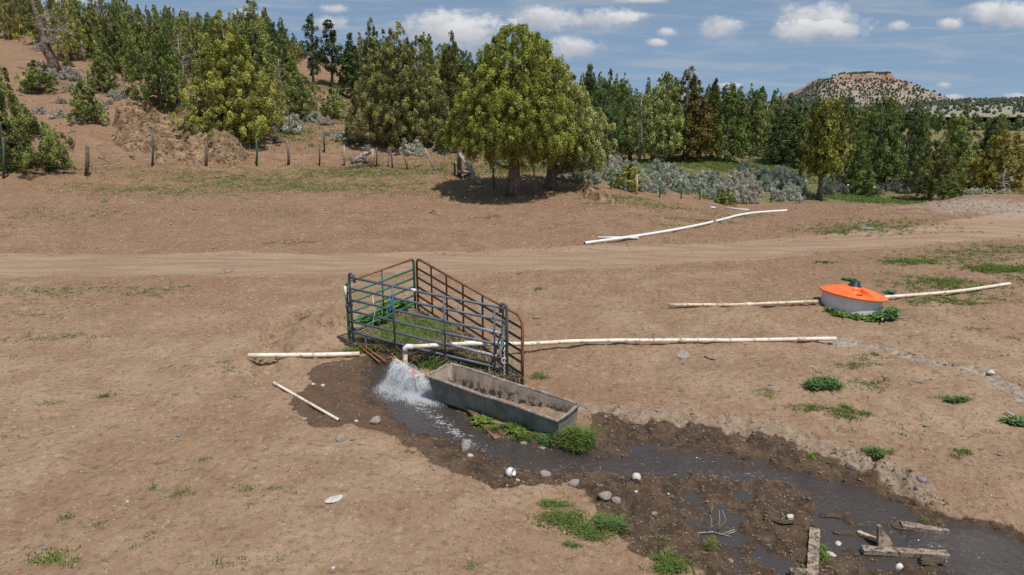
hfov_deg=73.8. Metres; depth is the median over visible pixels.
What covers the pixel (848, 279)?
weed
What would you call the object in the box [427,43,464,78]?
juniper tree
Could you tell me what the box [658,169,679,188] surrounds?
sagebrush
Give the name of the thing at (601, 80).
juniper tree
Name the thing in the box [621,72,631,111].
juniper tree
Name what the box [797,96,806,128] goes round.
juniper tree
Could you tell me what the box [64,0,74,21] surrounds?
juniper tree
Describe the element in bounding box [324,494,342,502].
rock
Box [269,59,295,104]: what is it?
dead tree
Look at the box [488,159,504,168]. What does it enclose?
sagebrush
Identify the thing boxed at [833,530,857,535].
mud clump
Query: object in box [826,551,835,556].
rock
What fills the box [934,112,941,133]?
juniper tree
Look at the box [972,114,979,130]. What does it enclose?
juniper tree
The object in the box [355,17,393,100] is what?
juniper tree
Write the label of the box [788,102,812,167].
juniper tree
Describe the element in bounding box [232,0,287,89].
juniper tree
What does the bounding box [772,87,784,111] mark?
juniper tree
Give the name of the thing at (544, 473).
rock
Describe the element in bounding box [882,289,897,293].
weed
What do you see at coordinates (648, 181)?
sagebrush
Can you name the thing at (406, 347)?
water pipe
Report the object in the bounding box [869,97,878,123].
juniper tree
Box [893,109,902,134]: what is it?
juniper tree
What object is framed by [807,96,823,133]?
juniper tree
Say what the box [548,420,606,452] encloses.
grass tuft
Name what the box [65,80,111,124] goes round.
juniper tree
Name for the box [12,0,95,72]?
dead tree
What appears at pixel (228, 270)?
rock
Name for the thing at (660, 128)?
juniper tree
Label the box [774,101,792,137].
juniper tree
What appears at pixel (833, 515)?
piece
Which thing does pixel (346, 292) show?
corral panel
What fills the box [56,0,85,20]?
juniper tree
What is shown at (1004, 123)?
juniper tree
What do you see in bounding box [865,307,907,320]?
weed
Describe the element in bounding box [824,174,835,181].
sagebrush
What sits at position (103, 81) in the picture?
juniper tree
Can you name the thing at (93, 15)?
juniper tree
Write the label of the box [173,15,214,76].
juniper tree
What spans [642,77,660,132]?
juniper tree
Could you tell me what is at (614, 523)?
grass tuft
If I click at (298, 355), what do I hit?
water pipe
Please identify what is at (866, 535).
plank
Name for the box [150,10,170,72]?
juniper tree
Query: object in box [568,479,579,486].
rock
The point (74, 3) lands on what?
juniper tree
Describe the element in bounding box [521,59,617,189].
juniper tree
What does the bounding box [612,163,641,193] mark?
juniper tree
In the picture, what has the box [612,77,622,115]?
juniper tree
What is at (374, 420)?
rock
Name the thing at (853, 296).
water tank
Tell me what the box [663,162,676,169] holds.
sagebrush
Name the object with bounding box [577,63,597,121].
juniper tree
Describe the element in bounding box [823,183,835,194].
sagebrush
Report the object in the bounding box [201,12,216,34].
juniper tree
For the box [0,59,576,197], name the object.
rubble
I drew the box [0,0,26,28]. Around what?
juniper tree
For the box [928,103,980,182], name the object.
juniper tree
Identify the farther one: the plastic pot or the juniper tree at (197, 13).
the juniper tree at (197, 13)
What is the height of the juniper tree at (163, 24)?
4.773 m
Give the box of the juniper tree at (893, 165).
[850,89,907,184]
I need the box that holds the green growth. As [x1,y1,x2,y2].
[321,309,860,574]
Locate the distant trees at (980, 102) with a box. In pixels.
[849,96,1023,114]
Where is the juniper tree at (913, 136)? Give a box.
[881,99,933,180]
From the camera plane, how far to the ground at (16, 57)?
14.39 m
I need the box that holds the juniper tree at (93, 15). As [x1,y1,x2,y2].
[85,0,107,43]
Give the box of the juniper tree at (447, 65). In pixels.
[429,30,471,136]
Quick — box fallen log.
[350,147,371,163]
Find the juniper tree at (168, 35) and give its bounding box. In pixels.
[165,25,174,53]
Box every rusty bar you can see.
[356,342,380,362]
[361,343,386,362]
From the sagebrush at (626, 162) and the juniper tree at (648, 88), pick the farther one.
the juniper tree at (648, 88)
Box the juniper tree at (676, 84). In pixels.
[670,77,683,111]
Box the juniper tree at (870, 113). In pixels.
[845,101,883,161]
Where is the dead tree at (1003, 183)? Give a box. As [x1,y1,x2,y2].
[993,169,1016,190]
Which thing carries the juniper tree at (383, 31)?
on the ground at (16, 57)
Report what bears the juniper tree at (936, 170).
on the ground at (16, 57)
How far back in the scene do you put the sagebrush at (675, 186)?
39.58 m
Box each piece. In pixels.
[770,518,795,523]
[819,513,841,518]
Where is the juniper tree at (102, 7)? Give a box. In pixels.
[86,0,112,47]
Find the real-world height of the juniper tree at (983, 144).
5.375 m
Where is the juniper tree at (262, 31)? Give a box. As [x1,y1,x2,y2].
[248,8,275,71]
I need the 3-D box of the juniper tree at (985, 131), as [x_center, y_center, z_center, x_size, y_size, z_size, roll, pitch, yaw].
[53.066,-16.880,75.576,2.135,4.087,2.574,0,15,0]
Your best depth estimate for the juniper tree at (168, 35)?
67.37 m
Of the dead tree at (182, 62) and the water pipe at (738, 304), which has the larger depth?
the dead tree at (182, 62)
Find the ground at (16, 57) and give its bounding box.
[0,7,1023,574]
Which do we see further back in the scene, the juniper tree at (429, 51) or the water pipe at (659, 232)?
the juniper tree at (429, 51)
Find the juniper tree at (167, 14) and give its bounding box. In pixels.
[160,6,181,39]
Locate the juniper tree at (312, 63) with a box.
[298,12,326,84]
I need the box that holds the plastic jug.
[505,467,515,477]
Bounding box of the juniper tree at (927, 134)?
[908,113,932,163]
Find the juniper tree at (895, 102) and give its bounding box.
[885,98,903,121]
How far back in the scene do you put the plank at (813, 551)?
8.69 m
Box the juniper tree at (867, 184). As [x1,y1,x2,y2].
[849,169,883,196]
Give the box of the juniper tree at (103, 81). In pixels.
[83,43,126,92]
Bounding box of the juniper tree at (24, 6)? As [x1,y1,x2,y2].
[9,0,30,34]
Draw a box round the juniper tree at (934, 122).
[930,112,937,128]
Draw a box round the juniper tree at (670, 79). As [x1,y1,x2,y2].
[645,71,676,154]
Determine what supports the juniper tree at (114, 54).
on the ground at (16, 57)
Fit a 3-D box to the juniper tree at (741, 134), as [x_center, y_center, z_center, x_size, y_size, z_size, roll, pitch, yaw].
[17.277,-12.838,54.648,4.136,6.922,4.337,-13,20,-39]
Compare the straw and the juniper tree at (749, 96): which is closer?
the straw
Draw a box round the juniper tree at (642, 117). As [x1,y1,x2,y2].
[623,88,647,136]
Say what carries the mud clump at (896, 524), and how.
on the water
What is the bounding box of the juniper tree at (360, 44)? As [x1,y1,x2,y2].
[355,32,365,56]
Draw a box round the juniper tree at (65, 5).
[50,0,91,60]
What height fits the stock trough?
0.647 m
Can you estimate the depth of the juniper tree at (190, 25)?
70.68 m
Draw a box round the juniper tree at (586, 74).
[583,69,593,108]
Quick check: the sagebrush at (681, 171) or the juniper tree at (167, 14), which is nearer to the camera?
the sagebrush at (681, 171)
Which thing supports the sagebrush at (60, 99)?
on the ground at (16, 57)
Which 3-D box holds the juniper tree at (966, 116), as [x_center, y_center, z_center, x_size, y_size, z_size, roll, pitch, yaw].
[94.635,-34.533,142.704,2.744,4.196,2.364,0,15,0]
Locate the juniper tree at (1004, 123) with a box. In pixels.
[980,119,1008,155]
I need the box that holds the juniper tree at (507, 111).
[444,23,579,195]
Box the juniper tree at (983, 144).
[969,117,1005,168]
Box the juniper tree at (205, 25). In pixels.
[202,14,213,41]
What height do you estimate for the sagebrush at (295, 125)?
1.760 m
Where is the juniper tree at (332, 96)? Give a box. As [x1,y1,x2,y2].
[320,85,345,119]
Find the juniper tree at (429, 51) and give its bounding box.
[416,31,434,78]
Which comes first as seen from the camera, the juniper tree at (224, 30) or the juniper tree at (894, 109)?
the juniper tree at (224, 30)
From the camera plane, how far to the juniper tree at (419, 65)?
63.26 m
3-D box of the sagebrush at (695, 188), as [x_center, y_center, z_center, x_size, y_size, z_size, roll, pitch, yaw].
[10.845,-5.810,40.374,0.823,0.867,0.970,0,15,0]
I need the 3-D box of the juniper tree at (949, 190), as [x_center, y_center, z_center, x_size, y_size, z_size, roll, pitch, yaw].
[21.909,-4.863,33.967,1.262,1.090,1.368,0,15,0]
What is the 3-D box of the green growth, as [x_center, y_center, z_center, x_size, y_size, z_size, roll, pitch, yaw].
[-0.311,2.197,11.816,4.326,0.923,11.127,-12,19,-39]
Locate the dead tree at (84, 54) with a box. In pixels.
[78,40,88,61]
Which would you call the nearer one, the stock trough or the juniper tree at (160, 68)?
the stock trough
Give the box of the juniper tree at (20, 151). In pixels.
[0,67,75,171]
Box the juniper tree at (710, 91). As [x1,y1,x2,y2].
[701,84,722,114]
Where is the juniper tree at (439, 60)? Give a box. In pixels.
[430,41,459,118]
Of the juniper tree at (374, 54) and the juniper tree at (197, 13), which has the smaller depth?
the juniper tree at (374, 54)
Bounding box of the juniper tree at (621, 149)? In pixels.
[611,97,645,159]
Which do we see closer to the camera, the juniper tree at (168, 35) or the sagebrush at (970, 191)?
the sagebrush at (970, 191)
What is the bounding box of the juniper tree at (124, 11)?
[114,0,139,36]
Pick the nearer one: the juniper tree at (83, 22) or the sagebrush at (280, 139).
the sagebrush at (280, 139)
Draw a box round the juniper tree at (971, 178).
[957,151,997,194]
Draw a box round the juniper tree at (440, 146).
[433,122,465,154]
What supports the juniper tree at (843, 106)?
on the ground at (16, 57)
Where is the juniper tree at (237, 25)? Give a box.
[233,15,251,55]
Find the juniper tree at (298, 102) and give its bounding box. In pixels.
[275,70,332,118]
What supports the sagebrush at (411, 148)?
on the ground at (16, 57)
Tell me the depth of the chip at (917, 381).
12.95 m
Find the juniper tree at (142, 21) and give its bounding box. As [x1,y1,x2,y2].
[132,4,149,41]
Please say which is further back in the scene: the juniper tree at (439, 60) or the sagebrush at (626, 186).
the juniper tree at (439, 60)
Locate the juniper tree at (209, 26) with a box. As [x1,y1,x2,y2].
[205,23,215,68]
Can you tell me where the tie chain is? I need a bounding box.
[501,349,505,374]
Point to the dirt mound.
(587, 191)
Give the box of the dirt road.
[0,209,1023,278]
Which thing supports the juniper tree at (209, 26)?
on the ground at (16, 57)
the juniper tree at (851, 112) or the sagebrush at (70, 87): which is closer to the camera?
the sagebrush at (70, 87)
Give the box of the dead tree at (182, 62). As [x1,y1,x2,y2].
[174,35,195,87]
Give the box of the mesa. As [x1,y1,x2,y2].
[750,73,946,108]
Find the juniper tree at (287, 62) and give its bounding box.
[269,34,305,92]
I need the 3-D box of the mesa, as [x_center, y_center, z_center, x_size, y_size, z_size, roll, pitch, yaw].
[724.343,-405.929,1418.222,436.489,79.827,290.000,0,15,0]
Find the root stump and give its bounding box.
[362,156,374,163]
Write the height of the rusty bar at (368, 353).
0.178 m
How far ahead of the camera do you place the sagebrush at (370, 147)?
44.84 m
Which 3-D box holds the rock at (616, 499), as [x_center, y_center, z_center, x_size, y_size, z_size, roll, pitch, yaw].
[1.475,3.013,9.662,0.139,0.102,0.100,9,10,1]
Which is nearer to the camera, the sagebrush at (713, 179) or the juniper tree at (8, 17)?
the sagebrush at (713, 179)
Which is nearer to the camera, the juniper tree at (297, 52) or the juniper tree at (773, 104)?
the juniper tree at (297, 52)
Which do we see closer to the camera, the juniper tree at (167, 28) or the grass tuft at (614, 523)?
the grass tuft at (614, 523)
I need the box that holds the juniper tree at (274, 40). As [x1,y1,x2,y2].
[270,21,281,68]
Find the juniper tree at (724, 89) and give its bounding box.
[720,83,729,118]
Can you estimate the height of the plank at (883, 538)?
0.330 m
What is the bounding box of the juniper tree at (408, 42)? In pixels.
[400,37,420,107]
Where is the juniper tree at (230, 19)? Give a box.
[225,11,235,29]
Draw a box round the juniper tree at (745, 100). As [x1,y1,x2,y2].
[721,85,749,142]
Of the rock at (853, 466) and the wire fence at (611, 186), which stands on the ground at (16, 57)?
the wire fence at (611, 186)
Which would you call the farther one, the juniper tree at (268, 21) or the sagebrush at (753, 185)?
the juniper tree at (268, 21)
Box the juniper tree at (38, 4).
[32,0,48,28]
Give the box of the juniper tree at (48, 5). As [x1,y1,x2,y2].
[43,0,52,15]
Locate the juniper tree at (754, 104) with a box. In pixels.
[747,90,761,152]
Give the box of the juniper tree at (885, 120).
[883,106,890,139]
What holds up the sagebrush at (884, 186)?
on the ground at (16, 57)
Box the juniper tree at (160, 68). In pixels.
[120,28,195,109]
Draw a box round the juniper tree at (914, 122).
[904,107,920,140]
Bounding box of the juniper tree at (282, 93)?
[250,65,290,127]
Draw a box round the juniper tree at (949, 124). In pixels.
[942,115,961,138]
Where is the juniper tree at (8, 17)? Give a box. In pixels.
[0,0,23,38]
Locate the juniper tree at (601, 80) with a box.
[594,71,604,104]
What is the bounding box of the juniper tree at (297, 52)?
[292,35,303,63]
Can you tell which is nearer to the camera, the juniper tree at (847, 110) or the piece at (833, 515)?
the piece at (833, 515)
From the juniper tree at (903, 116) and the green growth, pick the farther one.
the juniper tree at (903, 116)
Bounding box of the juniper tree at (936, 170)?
[902,139,968,200]
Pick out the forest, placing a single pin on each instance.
(1017, 124)
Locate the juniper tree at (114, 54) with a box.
[96,2,127,71]
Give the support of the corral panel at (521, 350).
on the ground at (16, 57)
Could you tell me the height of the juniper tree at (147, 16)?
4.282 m
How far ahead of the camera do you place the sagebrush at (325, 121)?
50.62 m
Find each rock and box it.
[214,268,234,273]
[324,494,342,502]
[335,434,346,441]
[369,416,380,424]
[461,439,469,451]
[540,470,550,476]
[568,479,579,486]
[598,491,611,500]
[612,496,620,503]
[676,350,689,358]
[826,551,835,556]
[845,461,858,470]
[917,476,927,482]
[987,370,994,374]
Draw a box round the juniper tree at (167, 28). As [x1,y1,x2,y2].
[166,19,172,48]
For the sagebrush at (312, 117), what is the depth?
51.98 m
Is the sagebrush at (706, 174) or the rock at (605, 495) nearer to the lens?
the rock at (605, 495)
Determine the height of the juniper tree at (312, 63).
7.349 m
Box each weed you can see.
[354,310,396,324]
[375,299,416,311]
[472,415,494,425]
[505,425,532,434]
[536,432,560,447]
[841,277,858,280]
[863,445,887,460]
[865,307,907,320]
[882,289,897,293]
[944,393,967,403]
[997,414,1023,426]
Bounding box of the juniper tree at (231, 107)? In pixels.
[168,9,288,144]
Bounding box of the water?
[361,359,1023,574]
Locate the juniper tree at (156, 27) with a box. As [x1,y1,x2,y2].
[151,14,170,71]
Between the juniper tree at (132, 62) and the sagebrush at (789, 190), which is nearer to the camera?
the sagebrush at (789, 190)
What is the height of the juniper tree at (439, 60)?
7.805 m
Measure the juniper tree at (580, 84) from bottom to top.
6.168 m
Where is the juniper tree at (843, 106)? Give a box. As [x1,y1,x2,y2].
[836,94,849,123]
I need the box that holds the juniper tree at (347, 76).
[336,32,368,98]
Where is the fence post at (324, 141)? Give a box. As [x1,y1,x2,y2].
[323,131,324,152]
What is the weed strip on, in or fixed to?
on the ground at (16, 57)
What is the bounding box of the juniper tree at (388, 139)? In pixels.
[380,109,421,152]
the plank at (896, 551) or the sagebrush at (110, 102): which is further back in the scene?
the sagebrush at (110, 102)
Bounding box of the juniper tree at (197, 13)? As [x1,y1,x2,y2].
[195,12,208,33]
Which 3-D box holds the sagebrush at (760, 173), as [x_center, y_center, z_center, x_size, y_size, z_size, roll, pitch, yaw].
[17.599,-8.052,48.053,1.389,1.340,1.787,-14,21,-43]
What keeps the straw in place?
on the ground at (16, 57)
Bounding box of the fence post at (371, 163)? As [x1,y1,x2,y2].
[370,149,373,167]
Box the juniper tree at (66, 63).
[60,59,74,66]
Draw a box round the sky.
[41,0,1023,104]
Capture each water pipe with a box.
[247,351,359,357]
[272,381,339,421]
[388,353,419,379]
[402,337,836,373]
[584,209,786,243]
[597,236,638,238]
[668,300,817,306]
[724,207,749,210]
[884,282,1011,298]
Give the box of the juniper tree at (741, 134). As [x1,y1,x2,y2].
[696,82,760,162]
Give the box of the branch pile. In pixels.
[461,165,474,176]
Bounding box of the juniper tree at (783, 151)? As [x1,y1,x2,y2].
[747,92,812,166]
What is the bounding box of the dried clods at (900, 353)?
[582,340,1023,499]
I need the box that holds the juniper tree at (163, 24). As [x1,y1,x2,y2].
[158,9,166,35]
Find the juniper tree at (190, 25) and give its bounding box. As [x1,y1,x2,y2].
[186,11,196,32]
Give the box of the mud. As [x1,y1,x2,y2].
[288,351,1023,574]
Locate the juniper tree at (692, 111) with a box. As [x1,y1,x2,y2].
[683,87,696,137]
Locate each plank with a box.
[464,406,500,440]
[789,568,812,574]
[806,527,819,574]
[857,530,875,541]
[860,545,949,559]
[876,524,892,546]
[900,520,949,533]
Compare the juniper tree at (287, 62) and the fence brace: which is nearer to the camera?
the fence brace
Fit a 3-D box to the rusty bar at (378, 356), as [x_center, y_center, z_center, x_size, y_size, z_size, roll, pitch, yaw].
[-2.939,1.393,14.531,0.044,0.178,0.991,-13,20,-40]
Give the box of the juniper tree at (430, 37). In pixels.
[426,34,435,76]
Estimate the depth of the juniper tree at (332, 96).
54.51 m
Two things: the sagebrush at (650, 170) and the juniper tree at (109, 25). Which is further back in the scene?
the juniper tree at (109, 25)
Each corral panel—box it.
[344,259,416,346]
[345,272,507,379]
[415,258,523,384]
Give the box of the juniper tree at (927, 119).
[925,112,931,150]
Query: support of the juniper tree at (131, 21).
on the ground at (16, 57)
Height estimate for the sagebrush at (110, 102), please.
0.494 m
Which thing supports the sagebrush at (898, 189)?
on the ground at (16, 57)
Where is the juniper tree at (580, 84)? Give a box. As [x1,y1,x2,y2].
[579,73,584,87]
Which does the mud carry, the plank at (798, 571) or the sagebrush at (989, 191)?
the plank at (798, 571)
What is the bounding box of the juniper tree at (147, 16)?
[143,5,153,32]
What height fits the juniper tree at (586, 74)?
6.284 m
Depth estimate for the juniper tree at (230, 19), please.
70.50 m
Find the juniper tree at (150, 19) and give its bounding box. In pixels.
[147,4,159,45]
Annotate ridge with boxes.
[853,100,1023,116]
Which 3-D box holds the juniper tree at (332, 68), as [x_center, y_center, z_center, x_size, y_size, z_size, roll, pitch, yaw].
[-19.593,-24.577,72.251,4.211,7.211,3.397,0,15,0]
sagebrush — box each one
[31,106,47,113]
[43,68,59,76]
[48,109,66,118]
[54,96,67,103]
[57,65,85,80]
[65,84,78,90]
[69,117,82,123]
[99,101,108,109]
[105,100,114,104]
[108,89,120,96]
[110,96,120,100]
[174,100,188,110]
[244,141,251,147]
[272,113,305,133]
[274,135,284,142]
[305,110,321,122]
[315,114,334,124]
[329,131,344,140]
[334,126,360,140]
[363,144,374,150]
[395,139,424,155]
[414,148,425,156]
[435,148,449,154]
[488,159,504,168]
[568,171,587,183]
[583,169,602,184]
[601,164,619,180]
[606,155,622,169]
[608,176,616,184]
[617,166,625,173]
[620,181,630,190]
[621,158,640,169]
[637,170,646,181]
[638,179,646,191]
[642,175,652,185]
[644,168,654,174]
[645,158,662,172]
[646,183,658,192]
[650,170,667,183]
[651,182,667,193]
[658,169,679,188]
[659,164,671,174]
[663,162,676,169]
[670,166,686,175]
[670,174,691,193]
[678,174,690,188]
[686,172,698,185]
[690,183,701,193]
[693,177,707,191]
[697,169,703,179]
[701,187,714,198]
[702,169,711,182]
[705,170,725,188]
[715,181,727,192]
[726,168,745,184]
[727,190,741,202]
[729,181,746,196]
[734,162,753,178]
[740,168,755,183]
[740,188,761,203]
[746,180,764,196]
[753,164,772,179]
[759,175,776,193]
[770,189,788,201]
[771,164,787,174]
[772,169,785,182]
[775,182,784,189]
[778,169,800,181]
[782,184,802,201]
[785,180,811,195]
[786,182,806,200]
[790,172,807,186]
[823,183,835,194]
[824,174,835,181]
[833,177,844,185]
[835,183,849,193]
[879,183,890,191]
[887,182,896,190]
[889,180,901,190]
[893,183,908,193]
[899,184,913,193]
[965,188,976,194]
[973,188,982,194]
[979,188,994,193]
[996,187,1011,193]
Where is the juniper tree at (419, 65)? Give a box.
[393,45,433,110]
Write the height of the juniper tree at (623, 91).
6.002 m
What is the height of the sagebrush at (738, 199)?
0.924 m
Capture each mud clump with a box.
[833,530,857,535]
[885,520,907,532]
[919,555,946,566]
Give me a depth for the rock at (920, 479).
10.04 m
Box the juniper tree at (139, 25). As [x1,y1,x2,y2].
[132,9,150,60]
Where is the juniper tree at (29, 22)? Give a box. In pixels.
[23,0,48,43]
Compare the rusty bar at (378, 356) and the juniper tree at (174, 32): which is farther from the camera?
the juniper tree at (174, 32)
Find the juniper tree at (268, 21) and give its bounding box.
[262,16,276,54]
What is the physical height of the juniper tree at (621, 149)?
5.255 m
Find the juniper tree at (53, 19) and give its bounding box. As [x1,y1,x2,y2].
[48,0,63,36]
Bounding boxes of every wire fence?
[2,135,455,178]
[492,164,800,202]
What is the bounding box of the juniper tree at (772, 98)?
[766,90,776,118]
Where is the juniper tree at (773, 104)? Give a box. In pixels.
[767,95,780,128]
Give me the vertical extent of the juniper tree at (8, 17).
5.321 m
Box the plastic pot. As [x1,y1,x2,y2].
[632,473,640,481]
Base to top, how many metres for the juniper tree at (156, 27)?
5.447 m
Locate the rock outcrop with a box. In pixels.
[108,95,249,166]
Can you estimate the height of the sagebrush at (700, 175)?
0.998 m
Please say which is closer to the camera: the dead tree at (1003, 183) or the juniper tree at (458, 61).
the dead tree at (1003, 183)
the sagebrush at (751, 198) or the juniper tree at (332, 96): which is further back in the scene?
the juniper tree at (332, 96)
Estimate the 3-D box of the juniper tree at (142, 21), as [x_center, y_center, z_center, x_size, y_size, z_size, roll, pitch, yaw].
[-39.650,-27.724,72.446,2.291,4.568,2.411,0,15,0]
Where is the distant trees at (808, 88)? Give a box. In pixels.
[784,71,949,105]
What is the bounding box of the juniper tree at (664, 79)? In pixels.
[658,71,682,116]
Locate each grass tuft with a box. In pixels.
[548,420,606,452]
[592,511,625,530]
[700,535,720,549]
[800,372,852,390]
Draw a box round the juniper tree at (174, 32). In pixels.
[170,8,197,70]
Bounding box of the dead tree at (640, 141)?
[629,92,646,162]
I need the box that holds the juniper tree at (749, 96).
[745,83,754,115]
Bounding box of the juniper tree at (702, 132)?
[657,65,723,160]
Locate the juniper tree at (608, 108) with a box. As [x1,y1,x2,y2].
[578,81,625,155]
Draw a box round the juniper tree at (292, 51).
[288,40,302,87]
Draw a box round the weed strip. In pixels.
[823,306,901,321]
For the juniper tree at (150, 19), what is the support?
on the ground at (16, 57)
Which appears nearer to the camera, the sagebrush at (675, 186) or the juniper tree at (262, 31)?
the sagebrush at (675, 186)
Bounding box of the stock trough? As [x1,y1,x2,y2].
[425,362,580,437]
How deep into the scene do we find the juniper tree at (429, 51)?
102.05 m
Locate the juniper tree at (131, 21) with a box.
[129,7,139,48]
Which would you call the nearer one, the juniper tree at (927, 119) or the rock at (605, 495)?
the rock at (605, 495)
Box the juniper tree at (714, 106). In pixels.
[701,77,723,138]
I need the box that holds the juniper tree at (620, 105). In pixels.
[603,75,623,136]
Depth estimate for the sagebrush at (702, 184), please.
41.20 m
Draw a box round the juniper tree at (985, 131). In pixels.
[978,117,995,143]
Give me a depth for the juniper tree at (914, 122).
79.67 m
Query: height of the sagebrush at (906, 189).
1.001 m
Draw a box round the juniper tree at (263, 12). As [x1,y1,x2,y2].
[256,7,276,42]
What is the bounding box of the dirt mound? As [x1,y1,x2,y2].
[576,184,615,203]
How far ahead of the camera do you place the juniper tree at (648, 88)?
92.68 m
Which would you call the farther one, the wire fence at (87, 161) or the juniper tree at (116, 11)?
the juniper tree at (116, 11)
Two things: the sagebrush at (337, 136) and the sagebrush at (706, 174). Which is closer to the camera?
the sagebrush at (706, 174)
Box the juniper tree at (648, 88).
[641,77,651,113]
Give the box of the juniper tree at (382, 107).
[344,21,452,146]
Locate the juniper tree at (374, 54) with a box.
[365,38,384,95]
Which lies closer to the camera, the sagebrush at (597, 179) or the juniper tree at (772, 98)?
the sagebrush at (597, 179)
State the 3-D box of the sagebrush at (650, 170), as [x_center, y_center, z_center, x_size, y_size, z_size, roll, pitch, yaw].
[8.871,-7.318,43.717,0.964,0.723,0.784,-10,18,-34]
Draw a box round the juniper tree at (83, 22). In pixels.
[72,1,101,57]
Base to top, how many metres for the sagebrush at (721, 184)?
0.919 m
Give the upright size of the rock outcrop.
4.429 m
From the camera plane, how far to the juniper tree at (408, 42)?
60.66 m
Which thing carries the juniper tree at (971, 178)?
on the ground at (16, 57)
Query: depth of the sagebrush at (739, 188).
40.04 m
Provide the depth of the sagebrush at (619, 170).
41.42 m
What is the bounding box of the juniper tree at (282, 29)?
[276,17,293,52]
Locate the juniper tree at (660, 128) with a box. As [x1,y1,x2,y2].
[618,84,688,162]
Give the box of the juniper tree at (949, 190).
[936,179,963,199]
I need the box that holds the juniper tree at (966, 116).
[961,113,970,127]
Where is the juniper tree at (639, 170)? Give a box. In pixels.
[620,165,650,176]
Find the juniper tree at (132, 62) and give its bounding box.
[116,18,144,76]
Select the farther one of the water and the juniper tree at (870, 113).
the juniper tree at (870, 113)
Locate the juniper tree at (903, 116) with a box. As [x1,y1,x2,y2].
[899,111,904,125]
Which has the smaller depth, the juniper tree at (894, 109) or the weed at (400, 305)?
the weed at (400, 305)
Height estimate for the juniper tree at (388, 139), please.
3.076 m
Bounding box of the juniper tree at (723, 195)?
[714,188,737,205]
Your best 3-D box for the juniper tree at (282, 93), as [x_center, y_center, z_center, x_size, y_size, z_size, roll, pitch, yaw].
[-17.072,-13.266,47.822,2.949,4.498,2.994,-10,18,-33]
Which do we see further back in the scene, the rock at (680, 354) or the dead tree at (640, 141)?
the dead tree at (640, 141)
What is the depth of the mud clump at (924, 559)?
8.56 m
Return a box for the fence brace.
[457,145,481,184]
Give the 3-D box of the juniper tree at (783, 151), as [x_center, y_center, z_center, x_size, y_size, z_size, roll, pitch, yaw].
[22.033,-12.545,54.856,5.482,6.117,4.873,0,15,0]
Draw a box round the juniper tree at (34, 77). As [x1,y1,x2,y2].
[14,59,66,94]
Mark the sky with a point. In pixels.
(956, 49)
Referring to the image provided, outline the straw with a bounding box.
[0,158,1023,574]
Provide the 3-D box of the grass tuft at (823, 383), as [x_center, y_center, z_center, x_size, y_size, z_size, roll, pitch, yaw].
[5.842,1.788,12.777,0.889,0.252,0.800,14,20,42]
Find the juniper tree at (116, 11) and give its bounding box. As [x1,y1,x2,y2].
[113,2,126,42]
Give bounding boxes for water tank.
[819,280,888,314]
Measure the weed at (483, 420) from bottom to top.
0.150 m
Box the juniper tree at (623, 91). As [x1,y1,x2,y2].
[615,79,628,120]
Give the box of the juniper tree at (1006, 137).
[965,129,1023,194]
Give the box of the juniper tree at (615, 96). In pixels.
[597,69,621,153]
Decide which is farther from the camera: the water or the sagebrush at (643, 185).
the sagebrush at (643, 185)
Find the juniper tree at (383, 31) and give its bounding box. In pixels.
[372,29,399,75]
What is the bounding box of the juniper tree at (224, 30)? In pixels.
[207,18,235,67]
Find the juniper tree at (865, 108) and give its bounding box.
[859,102,868,120]
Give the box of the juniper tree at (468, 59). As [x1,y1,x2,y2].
[454,49,477,81]
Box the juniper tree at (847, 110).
[843,97,849,119]
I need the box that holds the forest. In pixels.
[319,54,1023,130]
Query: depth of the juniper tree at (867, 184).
46.60 m
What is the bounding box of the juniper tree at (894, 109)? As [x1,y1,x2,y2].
[883,102,897,123]
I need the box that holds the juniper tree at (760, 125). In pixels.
[743,93,775,155]
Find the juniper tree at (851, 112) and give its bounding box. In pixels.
[844,94,856,127]
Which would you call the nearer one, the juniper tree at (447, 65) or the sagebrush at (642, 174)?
the sagebrush at (642, 174)
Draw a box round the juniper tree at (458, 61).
[448,58,468,92]
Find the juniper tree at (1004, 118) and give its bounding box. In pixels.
[999,116,1007,129]
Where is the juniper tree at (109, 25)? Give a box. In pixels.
[103,17,123,54]
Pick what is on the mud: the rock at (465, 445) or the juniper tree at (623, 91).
the rock at (465, 445)
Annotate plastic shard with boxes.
[787,514,793,519]
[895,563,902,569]
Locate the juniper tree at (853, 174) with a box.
[835,133,875,187]
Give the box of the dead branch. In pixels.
[697,510,734,536]
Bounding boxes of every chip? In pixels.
[705,355,717,358]
[910,379,923,382]
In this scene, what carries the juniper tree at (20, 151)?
on the ground at (16, 57)
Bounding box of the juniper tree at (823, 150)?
[791,96,855,200]
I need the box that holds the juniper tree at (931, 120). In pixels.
[929,110,938,126]
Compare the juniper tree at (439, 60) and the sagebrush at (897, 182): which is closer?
the sagebrush at (897, 182)
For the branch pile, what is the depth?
38.37 m
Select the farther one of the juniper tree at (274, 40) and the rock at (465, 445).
the juniper tree at (274, 40)
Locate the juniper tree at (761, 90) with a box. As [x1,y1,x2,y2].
[748,86,773,128]
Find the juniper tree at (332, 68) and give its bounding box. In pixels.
[308,19,344,87]
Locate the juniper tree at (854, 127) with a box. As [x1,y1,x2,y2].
[846,103,865,142]
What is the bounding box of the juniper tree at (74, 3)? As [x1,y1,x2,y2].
[72,0,78,20]
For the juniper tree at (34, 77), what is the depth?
51.01 m

